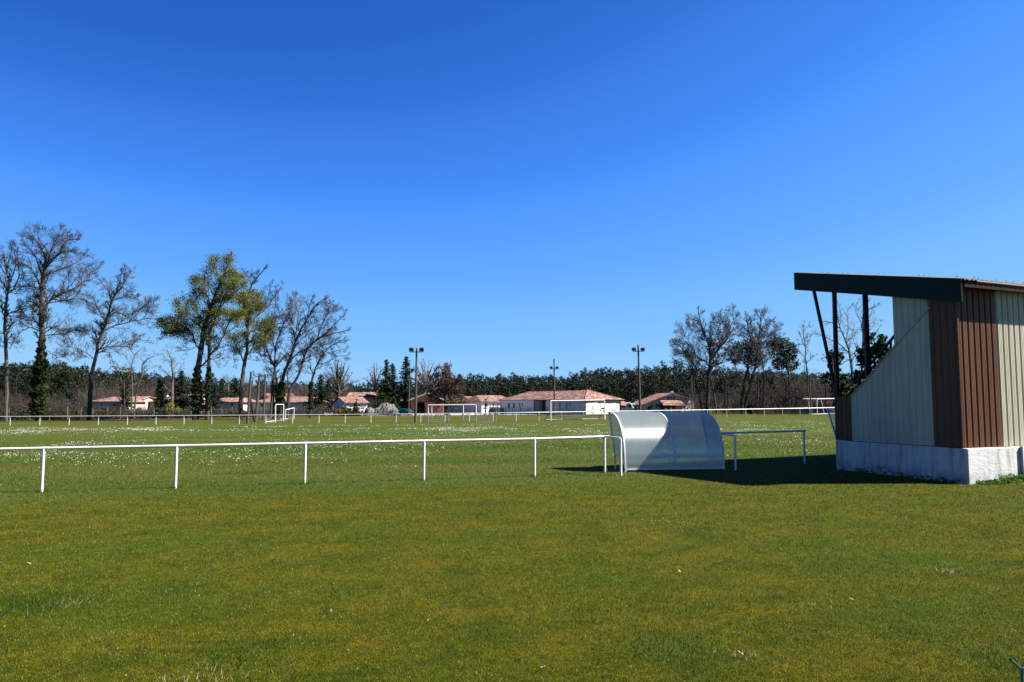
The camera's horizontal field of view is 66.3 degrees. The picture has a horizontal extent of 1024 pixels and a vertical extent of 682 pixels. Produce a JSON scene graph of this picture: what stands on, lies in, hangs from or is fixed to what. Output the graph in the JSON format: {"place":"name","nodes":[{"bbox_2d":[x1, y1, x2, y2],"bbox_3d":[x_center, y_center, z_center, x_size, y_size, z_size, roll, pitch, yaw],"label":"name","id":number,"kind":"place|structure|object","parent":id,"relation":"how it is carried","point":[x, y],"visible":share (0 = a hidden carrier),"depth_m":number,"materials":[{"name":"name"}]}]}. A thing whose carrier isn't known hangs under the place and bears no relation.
{"place":"outdoors","nodes":[
{"label":"outdoors","id":0,"kind":"place"},
{"bbox_2d":[400,413,534,415],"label":"gravel yard","id":1,"kind":"structure","parent":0,"point":[467,413],"depth_m":153.47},
{"bbox_2d":[361,403,398,415],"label":"rubble heap","id":2,"kind":"object","parent":1,"relation":"on","point":[392,410],"visible":0.8,"depth_m":148.76,"materials":[{"name":"grey stone"}]},
{"bbox_2d":[397,409,412,414],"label":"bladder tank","id":3,"kind":"object","parent":1,"relation":"on","point":[402,412],"visible":0.63,"depth_m":151.26,"materials":[{"name":"blue"}]},
{"bbox_2d":[0,407,1023,681],"bbox_3d":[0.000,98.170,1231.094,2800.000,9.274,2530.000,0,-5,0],"label":"grass field","id":4,"kind":"structure","parent":0,"point":[204,431],"depth_m":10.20,"materials":[{"name":"plant"}]},
{"bbox_2d":[0,239,42,420],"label":"bare oak","id":5,"kind":"object","parent":4,"relation":"on","point":[6,315],"visible":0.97,"depth_m":111.80,"materials":[{"name":"brown plant"}]},
{"bbox_2d":[8,221,104,420],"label":"bare oak","id":6,"kind":"object","parent":4,"relation":"on","point":[38,396],"visible":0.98,"depth_m":110.20,"materials":[{"name":"brown plant"}]},
{"bbox_2d":[0,387,154,418],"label":"bare thicket","id":7,"kind":"object","parent":4,"relation":"on","point":[50,405],"visible":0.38,"depth_m":131.95,"materials":[{"name":"plant"}]},
{"bbox_2d":[92,397,148,411],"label":"house","id":8,"kind":"structure","parent":4,"relation":"on","point":[111,402],"depth_m":164.33,"materials":[{"name":"paint"}]},
{"bbox_2d":[71,263,171,419],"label":"bare oak","id":9,"kind":"object","parent":4,"relation":"on","point":[104,323],"visible":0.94,"depth_m":114.74,"materials":[{"name":"brown plant"}]},
{"bbox_2d":[112,364,132,409],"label":"spring tree","id":10,"kind":"object","parent":4,"relation":"on","point":[122,371],"visible":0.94,"depth_m":149.71,"materials":[{"name":"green plant"}]},
{"bbox_2d":[116,375,133,411],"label":"conifer","id":11,"kind":"object","parent":4,"relation":"on","point":[127,394],"visible":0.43,"depth_m":157.49,"materials":[{"name":"green plant"}]},
{"bbox_2d":[0,403,254,419],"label":"bramble thicket","id":12,"kind":"object","parent":4,"relation":"on","point":[101,414],"visible":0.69,"depth_m":121.89,"materials":[{"name":"brown plant"}]},
{"bbox_2d":[121,341,142,411],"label":"bare sapling","id":13,"kind":"object","parent":4,"relation":"on","point":[131,384],"visible":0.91,"depth_m":132.00,"materials":[{"name":"brown plant"}]},
{"bbox_2d":[86,419,191,420],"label":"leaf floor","id":14,"kind":"structure","parent":4,"relation":"on","point":[139,419],"depth_m":118.04,"materials":[{"name":"brown plant"}]},
{"bbox_2d":[124,347,160,411],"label":"bare sapling","id":15,"kind":"object","parent":4,"relation":"on","point":[142,375],"visible":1,"depth_m":133.84,"materials":[{"name":"brown plant"}]},
{"bbox_2d":[133,396,154,409],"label":"house","id":16,"kind":"structure","parent":4,"relation":"on","point":[147,398],"depth_m":174.34,"materials":[{"name":"paint"}]},
{"bbox_2d":[153,378,165,407],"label":"conifer","id":17,"kind":"object","parent":4,"relation":"on","point":[158,400],"visible":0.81,"depth_m":149.55,"materials":[{"name":"green plant"}]},
{"bbox_2d":[151,405,169,418],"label":"dark bush","id":18,"kind":"object","parent":4,"relation":"on","point":[162,409],"visible":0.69,"depth_m":128.16,"materials":[{"name":"green plant"}]},
{"bbox_2d":[152,381,168,407],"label":"conifer","id":19,"kind":"object","parent":4,"relation":"on","point":[165,392],"visible":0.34,"depth_m":164.60,"materials":[{"name":"green plant"}]},
{"bbox_2d":[155,343,186,406],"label":"bare tree","id":20,"kind":"object","parent":4,"relation":"on","point":[172,381],"visible":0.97,"depth_m":149.74,"materials":[{"name":"brown plant"}]},
{"bbox_2d":[8,406,336,419],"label":"wire fence","id":21,"kind":"object","parent":4,"relation":"on","point":[211,411],"visible":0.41,"depth_m":119.51,"materials":[{"name":"grey metal"}]},
{"bbox_2d":[165,401,181,410],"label":"gorse bush","id":22,"kind":"object","parent":4,"relation":"on","point":[168,406],"visible":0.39,"depth_m":137.13,"materials":[{"name":"yellow plant"}]},
{"bbox_2d":[164,369,192,409],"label":"conifer","id":23,"kind":"object","parent":4,"relation":"on","point":[180,398],"visible":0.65,"depth_m":159.22,"materials":[{"name":"green plant"}]},
{"bbox_2d":[150,249,255,419],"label":"leafy tree","id":24,"kind":"object","parent":4,"relation":"on","point":[207,323],"visible":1,"depth_m":112.64,"materials":[{"name":"green plant"}]},
{"bbox_2d":[67,371,360,407],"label":"bare thicket","id":25,"kind":"object","parent":4,"relation":"on","point":[101,394],"visible":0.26,"depth_m":192.62,"materials":[{"name":"brown plant"}]},
{"bbox_2d":[202,373,228,412],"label":"conifer","id":26,"kind":"object","parent":4,"relation":"on","point":[214,402],"visible":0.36,"depth_m":157.43,"materials":[{"name":"green plant"}]},
{"bbox_2d":[216,379,227,397],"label":"conifer","id":27,"kind":"object","parent":4,"relation":"on","point":[222,382],"visible":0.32,"depth_m":169.53,"materials":[{"name":"green plant"}]},
{"bbox_2d":[220,373,235,397],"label":"bare tree","id":28,"kind":"object","parent":4,"relation":"on","point":[224,378],"visible":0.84,"depth_m":174.56,"materials":[{"name":"brown plant"}]},
{"bbox_2d":[226,378,239,397],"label":"conifer","id":29,"kind":"object","parent":4,"relation":"on","point":[235,392],"visible":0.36,"depth_m":175.42,"materials":[{"name":"green plant"}]},
{"bbox_2d":[212,398,255,413],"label":"house","id":30,"kind":"structure","parent":4,"relation":"on","point":[232,403],"depth_m":164.09,"materials":[{"name":"paint"}]},
{"bbox_2d":[125,404,355,416],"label":"bare thicket","id":31,"kind":"object","parent":4,"relation":"on","point":[314,411],"visible":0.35,"depth_m":149.86,"materials":[{"name":"plant"}]},
{"bbox_2d":[246,372,251,422],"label":"wooden pole","id":32,"kind":"object","parent":4,"relation":"on","point":[248,402],"visible":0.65,"depth_m":89.64,"materials":[{"name":"wood"}]},
{"bbox_2d":[249,401,274,421],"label":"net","id":33,"kind":"object","parent":32,"relation":"attached to","point":[260,412],"visible":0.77,"depth_m":103.03,"materials":[{"name":"grey fabric"}]},
{"bbox_2d":[220,264,293,418],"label":"bare oak","id":34,"kind":"object","parent":4,"relation":"on","point":[259,306],"visible":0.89,"depth_m":117.73,"materials":[{"name":"green plant"}]},
{"bbox_2d":[255,374,260,421],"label":"wooden pole","id":35,"kind":"object","parent":4,"relation":"on","point":[257,401],"visible":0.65,"depth_m":96.64,"materials":[{"name":"wood"}]},
{"bbox_2d":[262,375,265,419],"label":"wooden pole","id":36,"kind":"object","parent":4,"relation":"on","point":[263,415],"visible":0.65,"depth_m":107.60,"materials":[{"name":"wood"}]},
{"bbox_2d":[270,375,272,418],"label":"wooden pole","id":37,"kind":"object","parent":4,"relation":"on","point":[271,396],"visible":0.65,"depth_m":119.62,"materials":[{"name":"brown wood"}]},
{"bbox_2d":[247,291,300,418],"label":"bare oak","id":38,"kind":"object","parent":4,"relation":"on","point":[275,362],"visible":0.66,"depth_m":122.11,"materials":[{"name":"brown plant"}]},
{"bbox_2d":[267,404,283,422],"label":"goal","id":39,"kind":"object","parent":4,"relation":"on","point":[275,413],"visible":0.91,"depth_m":95.15,"materials":[{"name":"white paint"}]},
{"bbox_2d":[252,397,332,414],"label":"house","id":40,"kind":"structure","parent":4,"relation":"on","point":[298,401],"depth_m":166.94,"materials":[{"name":"ceramic"}]},
{"bbox_2d":[0,435,621,491],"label":"railing","id":41,"kind":"object","parent":4,"relation":"on","point":[305,444],"visible":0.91,"depth_m":18.87,"materials":[{"name":"white metal"}]},
{"bbox_2d":[277,290,350,418],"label":"bare oak","id":42,"kind":"object","parent":4,"relation":"on","point":[281,384],"visible":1,"depth_m":118.63,"materials":[{"name":"brown plant"}]},
{"bbox_2d":[305,374,331,411],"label":"conifer","id":43,"kind":"object","parent":4,"relation":"on","point":[321,396],"visible":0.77,"depth_m":164.30,"materials":[{"name":"green plant"}]},
{"bbox_2d":[295,333,351,417],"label":"bare oak","id":44,"kind":"object","parent":4,"relation":"on","point":[310,407],"visible":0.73,"depth_m":123.55,"materials":[{"name":"brown plant"}]},
{"bbox_2d":[324,379,335,411],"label":"conifer","id":45,"kind":"object","parent":4,"relation":"on","point":[330,392],"visible":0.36,"depth_m":167.44,"materials":[{"name":"green plant"}]},
{"bbox_2d":[322,359,357,398],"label":"bare tree","id":46,"kind":"object","parent":4,"relation":"on","point":[339,387],"visible":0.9,"depth_m":181.71,"materials":[{"name":"grey plant"}]},
{"bbox_2d":[332,397,369,410],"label":"house","id":47,"kind":"structure","parent":4,"relation":"on","point":[349,402],"depth_m":159.58,"materials":[{"name":"paint"}]},
{"bbox_2d":[352,401,359,415],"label":"young pine","id":48,"kind":"object","parent":4,"relation":"on","point":[355,404],"visible":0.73,"depth_m":149.22,"materials":[{"name":"green plant"}]},
{"bbox_2d":[363,363,381,391],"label":"bare plane","id":49,"kind":"object","parent":4,"relation":"on","point":[374,381],"visible":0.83,"depth_m":186.63,"materials":[{"name":"brown plant"}]},
{"bbox_2d":[346,392,402,407],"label":"house","id":50,"kind":"structure","parent":4,"relation":"on","point":[369,397],"depth_m":174.10,"materials":[{"name":"ceramic"}]},
{"bbox_2d":[373,391,390,408],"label":"young pine","id":51,"kind":"object","parent":4,"relation":"on","point":[382,398],"visible":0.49,"depth_m":152.26,"materials":[{"name":"green plant"}]},
{"bbox_2d":[374,360,397,405],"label":"tall fir","id":52,"kind":"object","parent":4,"relation":"on","point":[385,385],"visible":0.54,"depth_m":169.42,"materials":[{"name":"green plant"}]},
{"bbox_2d":[388,363,399,402],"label":"tall fir","id":53,"kind":"object","parent":4,"relation":"on","point":[392,370],"visible":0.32,"depth_m":172.70,"materials":[{"name":"green plant"}]},
{"bbox_2d":[390,396,400,408],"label":"young pine","id":54,"kind":"object","parent":4,"relation":"on","point":[394,401],"visible":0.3,"depth_m":159.37,"materials":[{"name":"green plant"}]},
{"bbox_2d":[395,355,418,409],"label":"tall fir","id":55,"kind":"object","parent":4,"relation":"on","point":[403,389],"visible":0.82,"depth_m":170.33,"materials":[{"name":"green plant"}]},
{"bbox_2d":[405,368,413,415],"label":"floodlight pole","id":56,"kind":"object","parent":4,"relation":"on","point":[409,371],"visible":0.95,"depth_m":138.68,"materials":[{"name":"metal"}]},
{"bbox_2d":[338,406,484,415],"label":"fence","id":57,"kind":"object","parent":4,"relation":"on","point":[387,409],"visible":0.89,"depth_m":144.53,"materials":[{"name":"metal"}]},
{"bbox_2d":[409,348,423,422],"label":"floodlight pole","id":58,"kind":"object","parent":4,"relation":"on","point":[415,404],"visible":0.96,"depth_m":87.29,"materials":[{"name":"metal"}]},
{"bbox_2d":[0,407,834,424],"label":"railing","id":59,"kind":"object","parent":4,"relation":"on","point":[396,414],"visible":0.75,"depth_m":87.21,"materials":[{"name":"white metal"}]},
{"bbox_2d":[1,420,834,466],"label":"daisies","id":60,"kind":"object","parent":4,"relation":"on","point":[336,434],"visible":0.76,"depth_m":50.85,"materials":[{"name":"white plant"}]},
{"bbox_2d":[410,359,439,393],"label":"bare plane","id":61,"kind":"object","parent":4,"relation":"on","point":[424,384],"visible":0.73,"depth_m":184.92,"materials":[{"name":"brown plant"}]},
{"bbox_2d":[410,393,443,412],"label":"garage","id":62,"kind":"structure","parent":4,"relation":"on","point":[423,403],"depth_m":167.74,"materials":[{"name":"brick"}]},
{"bbox_2d":[424,362,466,414],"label":"brown oak","id":63,"kind":"object","parent":4,"relation":"on","point":[445,388],"visible":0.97,"depth_m":148.17,"materials":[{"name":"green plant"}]},
{"bbox_2d":[431,405,480,419],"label":"folding goal","id":64,"kind":"object","parent":4,"relation":"on","point":[449,414],"visible":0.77,"depth_m":100.59,"materials":[{"name":"white paint"}]},
{"bbox_2d":[448,396,471,412],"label":"house","id":65,"kind":"structure","parent":4,"relation":"on","point":[458,410],"depth_m":184.35,"materials":[{"name":"ceramic"}]},
{"bbox_2d":[428,404,495,422],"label":"folding goal","id":66,"kind":"object","parent":4,"relation":"on","point":[461,404],"visible":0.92,"depth_m":86.17,"materials":[{"name":"white paint"}]},
{"bbox_2d":[461,395,505,412],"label":"house","id":67,"kind":"structure","parent":4,"relation":"on","point":[479,401],"depth_m":176.18,"materials":[{"name":"paint"}]},
{"bbox_2d":[4,474,1014,681],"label":"dry grass tufts","id":68,"kind":"object","parent":4,"relation":"on","point":[427,646],"visible":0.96,"depth_m":7.16,"materials":[{"name":"green plant"}]},
{"bbox_2d":[0,462,1023,681],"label":"weeds","id":69,"kind":"object","parent":4,"relation":"on","point":[1006,480],"visible":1,"depth_m":6.23,"materials":[{"name":"green plant"}]},
{"bbox_2d":[550,359,558,415],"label":"floodlight pole","id":70,"kind":"object","parent":4,"relation":"on","point":[554,367],"visible":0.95,"depth_m":131.84,"materials":[{"name":"metal"}]},
{"bbox_2d":[489,406,624,415],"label":"fence","id":71,"kind":"object","parent":4,"relation":"on","point":[520,408],"visible":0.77,"depth_m":136.14,"materials":[{"name":"green metal"}]},
{"bbox_2d":[498,387,624,413],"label":"bungalow","id":72,"kind":"object","parent":4,"relation":"on","point":[532,400],"visible":0.86,"depth_m":147.72,"materials":[{"name":"paint"}]},
{"bbox_2d":[545,400,604,420],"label":"goal","id":73,"kind":"object","parent":4,"relation":"on","point":[594,401],"visible":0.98,"depth_m":92.73,"materials":[{"name":"white paint"}]},
{"bbox_2d":[621,402,637,411],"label":"flatbed truck","id":74,"kind":"object","parent":4,"relation":"on","point":[630,407],"visible":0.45,"depth_m":154.48,"materials":[{"name":"white paint"}]},
{"bbox_2d":[632,345,644,411],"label":"floodlight pole","id":75,"kind":"object","parent":4,"relation":"on","point":[639,387],"visible":0.97,"depth_m":99.89,"materials":[{"name":"metal"}]},
{"bbox_2d":[631,391,693,411],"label":"house","id":76,"kind":"structure","parent":4,"relation":"on","point":[663,401],"depth_m":151.79,"materials":[{"name":"paint"}]},
{"bbox_2d":[608,411,724,471],"bbox_3d":[4.363,2.857,22.387,2.888,1.679,1.610,1,-5,-9],"label":"team shelter","id":77,"kind":"object","parent":4,"relation":"on","point":[680,442],"visible":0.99,"depth_m":21.76,"materials":[{"name":"white metal"}]},
{"bbox_2d":[670,339,702,410],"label":"bare tree","id":78,"kind":"object","parent":4,"relation":"on","point":[694,372],"visible":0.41,"depth_m":125.56,"materials":[{"name":"brown wood"}]},
{"bbox_2d":[687,368,692,411],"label":"floodlight pole","id":79,"kind":"object","parent":4,"relation":"on","point":[691,394],"visible":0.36,"depth_m":149.54,"materials":[{"name":"metal"}]},
{"bbox_2d":[668,303,747,413],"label":"bare oak","id":80,"kind":"object","parent":4,"relation":"on","point":[718,345],"visible":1,"depth_m":121.89,"materials":[{"name":"brown plant"}]},
{"bbox_2d":[700,364,724,413],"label":"bare tree","id":81,"kind":"object","parent":4,"relation":"on","point":[713,389],"visible":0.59,"depth_m":127.35,"materials":[{"name":"brown plant"}]},
{"bbox_2d":[679,385,746,412],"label":"bare thicket","id":82,"kind":"object","parent":4,"relation":"on","point":[718,404],"visible":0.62,"depth_m":146.30,"materials":[{"name":"plant"}]},
{"bbox_2d":[721,366,737,412],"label":"bare tree","id":83,"kind":"object","parent":4,"relation":"on","point":[725,381],"visible":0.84,"depth_m":134.34,"materials":[{"name":"brown plant"}]},
{"bbox_2d":[721,338,766,381],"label":"umbrella pine","id":84,"kind":"object","parent":4,"relation":"on","point":[743,346],"visible":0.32,"depth_m":139.95,"materials":[{"name":"green plant"}]},
{"bbox_2d":[733,380,756,401],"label":"evergreen tree","id":85,"kind":"object","parent":4,"relation":"on","point":[738,385],"visible":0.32,"depth_m":133.50,"materials":[{"name":"green plant"}]},
{"bbox_2d":[744,404,754,413],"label":"laurel bush","id":86,"kind":"object","parent":4,"relation":"on","point":[750,409],"visible":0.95,"depth_m":120.33,"materials":[{"name":"green plant"}]},
{"bbox_2d":[725,307,789,413],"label":"bare oak","id":87,"kind":"object","parent":4,"relation":"on","point":[749,350],"visible":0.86,"depth_m":124.19,"materials":[{"name":"brown plant"}]},
{"bbox_2d":[721,430,805,469],"bbox_3d":[7.235,3.203,22.808,3.284,1.196,0.835,3,-6,-35],"label":"railing","id":88,"kind":"object","parent":4,"relation":"on","point":[744,432],"visible":0.86,"depth_m":22.83,"materials":[{"name":"white metal"}]},
{"bbox_2d":[754,374,776,408],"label":"evergreen tree","id":89,"kind":"object","parent":4,"relation":"on","point":[770,383],"visible":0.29,"depth_m":135.40,"materials":[{"name":"green plant"}]},
{"bbox_2d":[749,322,782,413],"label":"bare tree","id":90,"kind":"object","parent":4,"relation":"on","point":[760,356],"visible":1,"depth_m":119.64,"materials":[{"name":"brown wood"}]},
{"bbox_2d":[764,335,800,407],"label":"umbrella pine","id":91,"kind":"object","parent":4,"relation":"on","point":[788,345],"visible":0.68,"depth_m":135.74,"materials":[{"name":"green plant"}]},
{"bbox_2d":[772,358,800,409],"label":"bare tree","id":92,"kind":"object","parent":4,"relation":"on","point":[786,385],"visible":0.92,"depth_m":127.34,"materials":[{"name":"brown wood"}]},
{"bbox_2d":[726,366,855,413],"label":"bare thicket","id":93,"kind":"object","parent":4,"relation":"on","point":[801,393],"visible":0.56,"depth_m":130.44,"materials":[{"name":"plant"}]},
{"bbox_2d":[757,408,833,414],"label":"fence","id":94,"kind":"object","parent":4,"relation":"on","point":[794,411],"visible":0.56,"depth_m":116.45,"materials":[{"name":"white metal"}]},
{"bbox_2d":[787,369,805,407],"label":"bare tree","id":95,"kind":"object","parent":4,"relation":"on","point":[795,383],"visible":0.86,"depth_m":130.13,"materials":[{"name":"brown plant"}]},
{"bbox_2d":[792,321,818,412],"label":"bare tree","id":96,"kind":"object","parent":4,"relation":"on","point":[804,359],"visible":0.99,"depth_m":123.82,"materials":[{"name":"brown plant"}]},
{"bbox_2d":[809,378,811,413],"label":"wooden pole","id":97,"kind":"object","parent":4,"relation":"on","point":[810,395],"visible":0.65,"depth_m":111.65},
{"bbox_2d":[826,408,835,437],"bbox_3d":[12.159,3.058,25.845,2.950,1.679,1.610,1,-5,-14],"label":"team shelter","id":98,"kind":"object","parent":4,"relation":"on","point":[828,409],"visible":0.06,"depth_m":26.08,"materials":[{"name":"white metal"}]},
{"bbox_2d":[829,350,834,412],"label":"floodlight pole","id":99,"kind":"object","parent":4,"relation":"on","point":[832,354],"visible":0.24,"depth_m":117.97,"materials":[{"name":"metal"}]},
{"bbox_2d":[812,303,859,391],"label":"bare tree","id":100,"kind":"object","parent":4,"relation":"on","point":[848,351],"visible":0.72,"depth_m":126.01,"materials":[{"name":"brown plant"}]},
{"bbox_2d":[821,349,854,397],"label":"evergreen tree","id":101,"kind":"object","parent":4,"relation":"on","point":[843,387],"visible":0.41,"depth_m":119.49,"materials":[{"name":"green plant"}]},
{"bbox_2d":[848,297,883,381],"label":"bare tree","id":102,"kind":"object","parent":4,"relation":"on","point":[861,325],"visible":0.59,"depth_m":123.38,"materials":[{"name":"brown plant"}]},
{"bbox_2d":[849,332,893,396],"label":"evergreen tree","id":103,"kind":"object","parent":4,"relation":"on","point":[876,347],"visible":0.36,"depth_m":115.92,"materials":[{"name":"green plant"}]},
{"bbox_2d":[794,271,1023,483],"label":"grandstand","id":104,"kind":"object","parent":4,"relation":"on","point":[937,392],"visible":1,"depth_m":18.53,"materials":[{"name":"metal"}]},
{"bbox_2d":[1009,658,1023,681],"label":"garden fence","id":105,"kind":"object","parent":4,"relation":"on","point":[1020,668],"visible":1,"depth_m":1.45,"materials":[{"name":"green metal"}]},
{"bbox_2d":[0,0,1023,404],"label":"sky","id":106,"kind":"structure","parent":0,"point":[490,188],"materials":[{"name":"blue"}]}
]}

